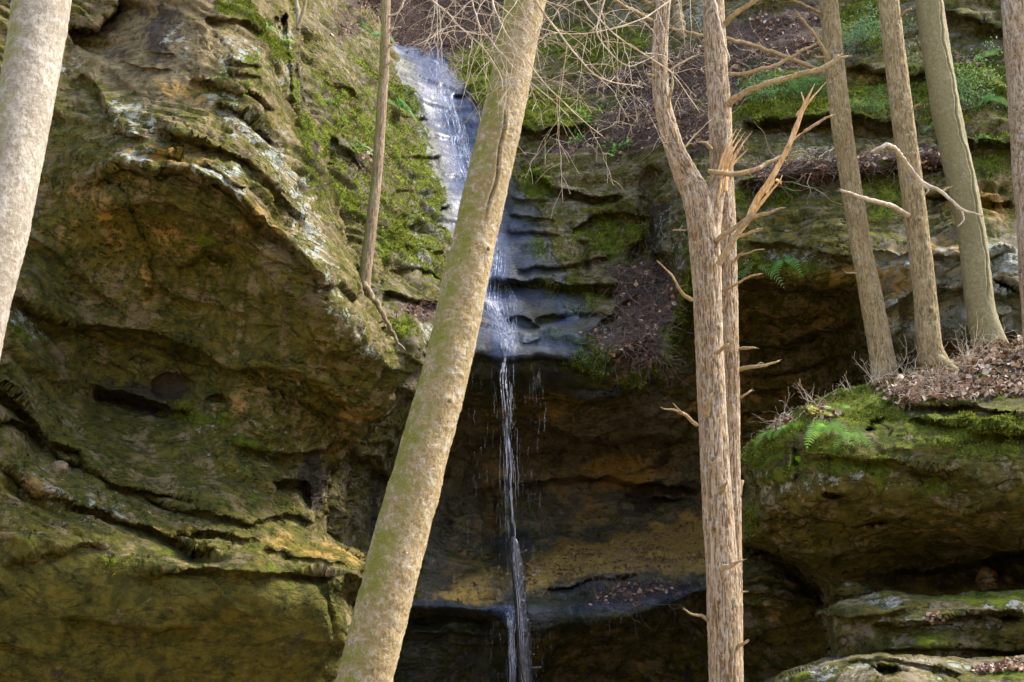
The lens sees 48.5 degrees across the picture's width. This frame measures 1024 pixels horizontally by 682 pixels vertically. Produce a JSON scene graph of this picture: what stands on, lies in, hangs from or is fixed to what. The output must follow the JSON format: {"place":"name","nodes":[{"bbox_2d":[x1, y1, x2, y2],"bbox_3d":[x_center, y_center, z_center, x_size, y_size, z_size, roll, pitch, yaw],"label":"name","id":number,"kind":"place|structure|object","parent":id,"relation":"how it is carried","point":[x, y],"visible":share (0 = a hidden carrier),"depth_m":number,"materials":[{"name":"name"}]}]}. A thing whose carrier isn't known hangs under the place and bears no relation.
{"place":"outdoors","nodes":[
{"label":"outdoors","id":0,"kind":"place"},
{"bbox_2d":[0,0,401,681],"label":"cliff","id":1,"kind":"structure","parent":0,"point":[248,568],"depth_m":13.95,"materials":[{"name":"stone"}]},
{"bbox_2d":[46,489,55,493],"bbox_3d":[-5.000,1.631,12.348,0.102,0.050,0.077,0,-20,0],"label":"stone","id":2,"kind":"object","parent":1,"relation":"on","point":[51,491],"visible":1,"depth_m":12.32,"materials":[{"name":"beige stone"}]},
{"bbox_2d":[50,460,67,472],"bbox_3d":[-5.201,1.451,13.061,0.209,0.157,0.169,0,-20,0],"label":"stone","id":3,"kind":"object","parent":1,"relation":"on","point":[60,466],"visible":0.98,"depth_m":13.00,"materials":[{"name":"beige stone"}]},
{"bbox_2d":[10,0,396,575],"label":"moss","id":4,"kind":"object","parent":1,"relation":"on","point":[286,56],"visible":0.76,"depth_m":16.13,"materials":[{"name":"green plant"}]},
{"bbox_2d":[262,22,277,32],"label":"fern","id":5,"kind":"object","parent":1,"relation":"on","point":[270,28],"visible":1,"depth_m":16.49,"materials":[{"name":"green plant"}]},
{"bbox_2d":[283,35,294,44],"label":"fern","id":6,"kind":"object","parent":1,"relation":"on","point":[287,40],"visible":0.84,"depth_m":17.23,"materials":[{"name":"green plant"}]},
{"bbox_2d":[294,0,300,30],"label":"sapling","id":7,"kind":"object","parent":1,"relation":"on","point":[297,9],"visible":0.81,"depth_m":17.35,"materials":[{"name":"grey plant"}]},
{"bbox_2d":[296,0,306,29],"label":"sapling","id":8,"kind":"object","parent":1,"relation":"on","point":[302,13],"visible":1,"depth_m":16.96,"materials":[{"name":"brown plant"}]},
{"bbox_2d":[359,0,405,350],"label":"slender tree","id":9,"kind":"object","parent":1,"relation":"on","point":[366,262],"visible":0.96,"depth_m":15.94,"materials":[{"name":"brown plant"}]},
{"bbox_2d":[305,0,1010,394],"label":"moss","id":10,"kind":"object","parent":1,"relation":"on","point":[597,232],"visible":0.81,"depth_m":20.80,"materials":[{"name":"green plant"}]},
{"bbox_2d":[430,59,512,627],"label":"water stream","id":11,"kind":"structure","parent":0,"point":[495,305],"depth_m":20.82,"materials":[{"name":"white liquid"}]},
{"bbox_2d":[295,0,1022,681],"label":"gorge wall","id":12,"kind":"structure","parent":0,"point":[553,458],"depth_m":20.20,"materials":[{"name":"stone"}]},
{"bbox_2d":[326,94,348,121],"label":"shrub","id":13,"kind":"object","parent":12,"relation":"on","point":[328,101],"visible":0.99,"depth_m":19.16,"materials":[{"name":"green plant"}]},
{"bbox_2d":[351,138,372,155],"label":"fern","id":14,"kind":"object","parent":12,"relation":"on","point":[359,144],"visible":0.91,"depth_m":18.75,"materials":[{"name":"green plant"}]},
{"bbox_2d":[360,21,373,35],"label":"fern","id":15,"kind":"object","parent":12,"relation":"on","point":[363,23],"visible":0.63,"depth_m":25.77,"materials":[{"name":"green plant"}]},
{"bbox_2d":[370,30,395,44],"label":"fern","id":16,"kind":"object","parent":12,"relation":"on","point":[376,32],"visible":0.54,"depth_m":25.59,"materials":[{"name":"green plant"}]},
{"bbox_2d":[388,97,416,120],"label":"fern","id":17,"kind":"object","parent":12,"relation":"on","point":[400,102],"visible":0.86,"depth_m":22.67,"materials":[{"name":"green plant"}]},
{"bbox_2d":[372,0,499,60],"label":"tree branches","id":18,"kind":"object","parent":12,"relation":"attached to","point":[403,23],"visible":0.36,"depth_m":29.90,"materials":[{"name":"brown wood"}]},
{"bbox_2d":[568,132,584,143],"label":"shrub","id":19,"kind":"object","parent":12,"relation":"on","point":[578,138],"visible":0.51,"depth_m":23.35,"materials":[{"name":"green plant"}]},
{"bbox_2d":[453,513,704,603],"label":"leaf litter","id":20,"kind":"object","parent":12,"relation":"on","point":[633,551],"visible":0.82,"depth_m":19.51,"materials":[{"name":"brown plant"}]},
{"bbox_2d":[567,109,592,133],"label":"shrub","id":21,"kind":"object","parent":12,"relation":"on","point":[589,122],"visible":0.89,"depth_m":23.70,"materials":[{"name":"green plant"}]},
{"bbox_2d":[598,95,628,110],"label":"shrub","id":22,"kind":"object","parent":12,"relation":"on","point":[601,105],"visible":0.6,"depth_m":24.20,"materials":[{"name":"green plant"}]},
{"bbox_2d":[597,137,633,156],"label":"shrub","id":23,"kind":"object","parent":12,"relation":"on","point":[614,148],"visible":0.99,"depth_m":22.37,"materials":[{"name":"green plant"}]},
{"bbox_2d":[582,240,691,393],"bbox_3d":[2.157,-0.521,19.201,1.792,3.387,3.136,-8,-21,20],"label":"root tangle","id":24,"kind":"object","parent":12,"relation":"attached to","point":[643,306],"visible":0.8,"depth_m":18.87,"materials":[{"name":"brown plant"}]},
{"bbox_2d":[327,0,1002,654],"bbox_3d":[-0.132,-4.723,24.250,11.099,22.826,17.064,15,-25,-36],"label":"leaf litter","id":25,"kind":"object","parent":12,"relation":"attached to","point":[639,118],"visible":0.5,"depth_m":21.70,"materials":[{"name":"brown plant"}]},
{"bbox_2d":[671,0,686,38],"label":"tree","id":26,"kind":"object","parent":12,"relation":"on","point":[676,16],"visible":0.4,"depth_m":25.67,"materials":[{"name":"brown plant"}]},
{"bbox_2d":[543,20,862,206],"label":"tree branches","id":27,"kind":"object","parent":12,"relation":"on","point":[696,108],"visible":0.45,"depth_m":22.66,"materials":[{"name":"brown wood"}]},
{"bbox_2d":[737,262,784,288],"bbox_3d":[3.950,-1.069,18.405,0.886,0.601,0.260,0,-20,0],"label":"fern","id":28,"kind":"object","parent":12,"relation":"attached to","point":[747,268],"visible":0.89,"depth_m":18.44,"materials":[{"name":"green plant"}]},
{"bbox_2d":[730,59,820,129],"bbox_3d":[4.966,-4.488,21.396,1.646,1.517,1.449,11,-23,-28],"label":"hemlock sapling","id":29,"kind":"object","parent":12,"relation":"on","point":[767,92],"visible":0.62,"depth_m":21.49,"materials":[{"name":"green plant"}]},
{"bbox_2d":[770,255,802,277],"bbox_3d":[4.349,-1.176,18.154,0.482,0.500,0.295,2,-20,-7],"label":"fern","id":30,"kind":"object","parent":12,"relation":"attached to","point":[786,261],"visible":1,"depth_m":18.17,"materials":[{"name":"green plant"}]},
{"bbox_2d":[776,186,798,199],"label":"fern","id":31,"kind":"object","parent":12,"relation":"on","point":[783,191],"visible":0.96,"depth_m":19.37,"materials":[{"name":"green plant"}]},
{"bbox_2d":[784,178,815,189],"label":"fern","id":32,"kind":"object","parent":12,"relation":"on","point":[793,180],"visible":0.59,"depth_m":19.37,"materials":[{"name":"green plant"}]},
{"bbox_2d":[776,54,856,97],"bbox_3d":[5.694,-4.874,21.392,1.560,1.008,1.588,0,-20,0],"label":"hemlock sapling","id":33,"kind":"object","parent":12,"relation":"on","point":[820,83],"visible":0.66,"depth_m":21.48,"materials":[{"name":"green plant"}]},
{"bbox_2d":[822,84,923,125],"bbox_3d":[6.599,-4.221,20.543,1.917,0.935,1.032,5,-21,-14],"label":"hemlock sapling","id":34,"kind":"object","parent":12,"relation":"on","point":[870,111],"visible":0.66,"depth_m":20.60,"materials":[{"name":"green plant"}]},
{"bbox_2d":[841,1,906,61],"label":"hemlock sapling","id":35,"kind":"object","parent":12,"relation":"on","point":[855,42],"visible":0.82,"depth_m":22.27,"materials":[{"name":"green plant"}]},
{"bbox_2d":[859,12,916,53],"bbox_3d":[7.428,-5.848,22.263,1.328,1.322,1.137,-16,-25,37],"label":"hemlock sapling","id":36,"kind":"object","parent":12,"relation":"on","point":[912,18],"visible":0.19,"depth_m":22.39,"materials":[{"name":"green plant"}]},
{"bbox_2d":[880,36,960,82],"bbox_3d":[7.684,-4.801,21.361,1.672,1.402,1.229,0,-20,0],"label":"hemlock sapling","id":37,"kind":"object","parent":12,"relation":"on","point":[914,62],"visible":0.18,"depth_m":21.53,"materials":[{"name":"green plant"}]},
{"bbox_2d":[923,36,1005,120],"bbox_3d":[8.165,-4.521,20.235,2.042,1.500,1.237,0,-20,0],"label":"hemlock sapling","id":38,"kind":"object","parent":12,"relation":"on","point":[964,81],"visible":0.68,"depth_m":20.29,"materials":[{"name":"green plant"}]},
{"bbox_2d":[925,78,1007,114],"bbox_3d":[8.068,-4.252,19.727,1.733,0.839,1.233,0,-20,0],"label":"hemlock sapling","id":39,"kind":"object","parent":12,"relation":"on","point":[965,102],"visible":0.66,"depth_m":19.79,"materials":[{"name":"green plant"}]},
{"bbox_2d":[975,134,989,141],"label":"fern","id":40,"kind":"object","parent":12,"relation":"on","point":[981,135],"visible":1,"depth_m":19.25,"materials":[{"name":"green plant"}]},
{"bbox_2d":[973,49,998,60],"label":"fern","id":41,"kind":"object","parent":12,"relation":"on","point":[990,52],"visible":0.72,"depth_m":21.49,"materials":[{"name":"green plant"}]},
{"bbox_2d":[975,93,1007,108],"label":"fern","id":42,"kind":"object","parent":12,"relation":"on","point":[986,98],"visible":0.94,"depth_m":19.91,"materials":[{"name":"green plant"}]},
{"bbox_3d":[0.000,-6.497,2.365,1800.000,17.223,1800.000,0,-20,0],"label":"ground","id":43,"kind":"structure","parent":0,"visible":0},
{"bbox_2d":[0,0,71,357],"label":"tree","id":44,"kind":"object","parent":43,"relation":"on","point":[37,32],"visible":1,"depth_m":7.88,"materials":[{"name":"grey plant"}]},
{"bbox_2d":[336,0,545,681],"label":"tree","id":45,"kind":"object","parent":43,"relation":"on","point":[384,601],"visible":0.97,"depth_m":6.70,"materials":[{"name":"brown plant"}]},
{"bbox_2d":[395,0,481,83],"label":"bare branch","id":46,"kind":"object","parent":45,"relation":"attached to","point":[433,32],"visible":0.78,"depth_m":7.44,"materials":[{"name":"wood"}]},
{"bbox_2d":[486,0,744,149],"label":"bare branch","id":47,"kind":"object","parent":45,"relation":"attached to","point":[616,35],"visible":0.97,"depth_m":7.27,"materials":[{"name":"brown wood"}]},
{"bbox_2d":[510,536,540,681],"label":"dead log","id":48,"kind":"object","parent":43,"relation":"on","point":[526,667],"visible":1,"depth_m":15.47,"materials":[{"name":"liquid"}]},
{"bbox_2d":[383,0,675,215],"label":"bare branch","id":49,"kind":"object","parent":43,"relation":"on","point":[503,27],"visible":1,"depth_m":6.71,"materials":[{"name":"wood"}]},
{"bbox_2d":[613,0,834,681],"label":"forked tree","id":50,"kind":"object","parent":43,"relation":"on","point":[703,200],"visible":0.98,"depth_m":8.45,"materials":[{"name":"brown plant"}]},
{"bbox_2d":[695,0,850,681],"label":"tree","id":51,"kind":"object","parent":43,"relation":"on","point":[716,53],"visible":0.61,"depth_m":9.22,"materials":[{"name":"brown plant"}]},
{"bbox_2d":[764,652,1023,681],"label":"ledge","id":52,"kind":"object","parent":43,"relation":"on","point":[882,667],"visible":0.95,"depth_m":9.40,"materials":[{"name":"stone"}]},
{"bbox_2d":[971,656,1023,674],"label":"leaf litter","id":53,"kind":"object","parent":52,"relation":"on","point":[1009,664],"visible":1,"depth_m":9.16,"materials":[{"name":"brown plant"}]},
{"bbox_2d":[814,587,1023,658],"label":"rock shelf","id":54,"kind":"object","parent":43,"relation":"on","point":[985,623],"visible":0.73,"depth_m":10.22,"materials":[{"name":"stone"}]},
{"bbox_2d":[835,581,876,599],"bbox_3d":[3.754,2.738,12.412,0.448,0.257,0.343,0,-20,0],"label":"boulder","id":55,"kind":"object","parent":54,"relation":"on","point":[847,589],"visible":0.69,"depth_m":12.30,"materials":[{"name":"stone"}]},
{"bbox_2d":[740,345,1023,607],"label":"mossy boulder","id":56,"kind":"object","parent":54,"relation":"on","point":[828,532],"visible":0.67,"depth_m":11.81,"materials":[{"name":"stone"}]},
{"bbox_2d":[754,426,778,447],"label":"fern","id":57,"kind":"object","parent":56,"relation":"on","point":[767,433],"visible":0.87,"depth_m":12.44,"materials":[{"name":"green plant"}]},
{"bbox_2d":[669,0,897,382],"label":"tree","id":58,"kind":"object","parent":56,"relation":"on","point":[876,324],"visible":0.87,"depth_m":14.34,"materials":[{"name":"brown plant"}]},
{"bbox_2d":[775,390,796,420],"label":"bare shrub","id":59,"kind":"object","parent":56,"relation":"on","point":[785,406],"visible":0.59,"depth_m":12.70,"materials":[{"name":"grey wood"}]},
{"bbox_2d":[773,421,802,436],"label":"fern","id":60,"kind":"object","parent":56,"relation":"on","point":[788,425],"visible":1,"depth_m":12.18,"materials":[{"name":"green plant"}]},
{"bbox_2d":[787,455,800,467],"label":"fern","id":61,"kind":"object","parent":56,"relation":"on","point":[797,458],"visible":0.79,"depth_m":11.85,"materials":[{"name":"green plant"}]},
{"bbox_2d":[795,378,834,406],"bbox_3d":[3.413,0.608,12.851,0.483,0.376,0.206,0,-20,0],"label":"bare shrub","id":62,"kind":"object","parent":56,"relation":"on","point":[807,400],"visible":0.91,"depth_m":12.81,"materials":[{"name":"grey wood"}]},
{"bbox_2d":[804,419,855,449],"bbox_3d":[3.198,0.946,11.550,0.521,0.396,0.255,-2,-20,4],"label":"fern","id":63,"kind":"object","parent":56,"relation":"on","point":[830,426],"visible":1,"depth_m":11.56,"materials":[{"name":"green plant"}]},
{"bbox_2d":[839,374,851,392],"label":"bare shrub","id":64,"kind":"object","parent":56,"relation":"on","point":[844,386],"visible":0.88,"depth_m":13.01,"materials":[{"name":"grey wood"}]},
{"bbox_2d":[833,427,875,453],"bbox_3d":[3.430,0.992,11.453,0.420,0.323,0.224,0,-20,0],"label":"fern","id":65,"kind":"object","parent":56,"relation":"on","point":[855,434],"visible":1,"depth_m":11.45,"materials":[{"name":"green plant"}]},
{"bbox_2d":[851,349,898,385],"bbox_3d":[4.249,0.339,13.266,0.496,0.460,0.327,17,-26,-39],"label":"bare shrub","id":66,"kind":"object","parent":56,"relation":"on","point":[871,376],"visible":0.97,"depth_m":13.25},
{"bbox_2d":[740,343,1023,543],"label":"moss","id":67,"kind":"object","parent":56,"relation":"on","point":[854,396],"visible":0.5,"depth_m":12.02,"materials":[{"name":"green plant"}]},
{"bbox_2d":[751,318,1023,440],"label":"leaf litter","id":68,"kind":"object","parent":56,"relation":"on","point":[968,378],"visible":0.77,"depth_m":12.40,"materials":[{"name":"brown plant"}]},
{"bbox_2d":[808,405,834,416],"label":"fern","id":69,"kind":"object","parent":68,"relation":"on","point":[819,414],"visible":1,"depth_m":12.12,"materials":[{"name":"green plant"}]},
{"bbox_2d":[824,402,850,409],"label":"fern","id":70,"kind":"object","parent":68,"relation":"on","point":[842,407],"visible":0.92,"depth_m":12.22,"materials":[{"name":"green plant"}]},
{"bbox_2d":[880,336,920,376],"bbox_3d":[4.641,0.225,13.419,0.540,0.607,0.254,5,-21,-13],"label":"bare shrub","id":71,"kind":"object","parent":56,"relation":"on","point":[900,366],"visible":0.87,"depth_m":13.38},
{"bbox_2d":[838,0,986,375],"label":"tree","id":72,"kind":"object","parent":56,"relation":"on","point":[913,184],"visible":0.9,"depth_m":13.97,"materials":[{"name":"brown plant"}]},
{"bbox_2d":[915,0,1008,348],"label":"tree","id":73,"kind":"object","parent":56,"relation":"on","point":[954,150],"visible":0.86,"depth_m":14.60,"materials":[{"name":"brown plant"}]},
{"bbox_2d":[950,311,1002,364],"bbox_3d":[5.344,0.047,13.037,0.510,0.678,0.550,13,-24,-32],"label":"bare shrub","id":74,"kind":"object","parent":56,"relation":"on","point":[967,357],"visible":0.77,"depth_m":13.07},
{"bbox_2d":[1001,0,1023,347],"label":"tree","id":75,"kind":"object","parent":56,"relation":"on","point":[1012,12],"visible":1,"depth_m":13.73,"materials":[{"name":"brown plant"}]},
{"bbox_2d":[925,611,952,624],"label":"leaf litter","id":76,"kind":"object","parent":54,"relation":"on","point":[932,621],"visible":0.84,"depth_m":10.02,"materials":[{"name":"brown plant"}]},
{"bbox_2d":[975,566,998,590],"bbox_3d":[5.366,2.706,12.849,0.267,0.330,0.208,0,-20,0],"label":"boulder","id":77,"kind":"object","parent":54,"relation":"on","point":[987,578],"visible":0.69,"depth_m":12.78,"materials":[{"name":"stone"}]}
]}

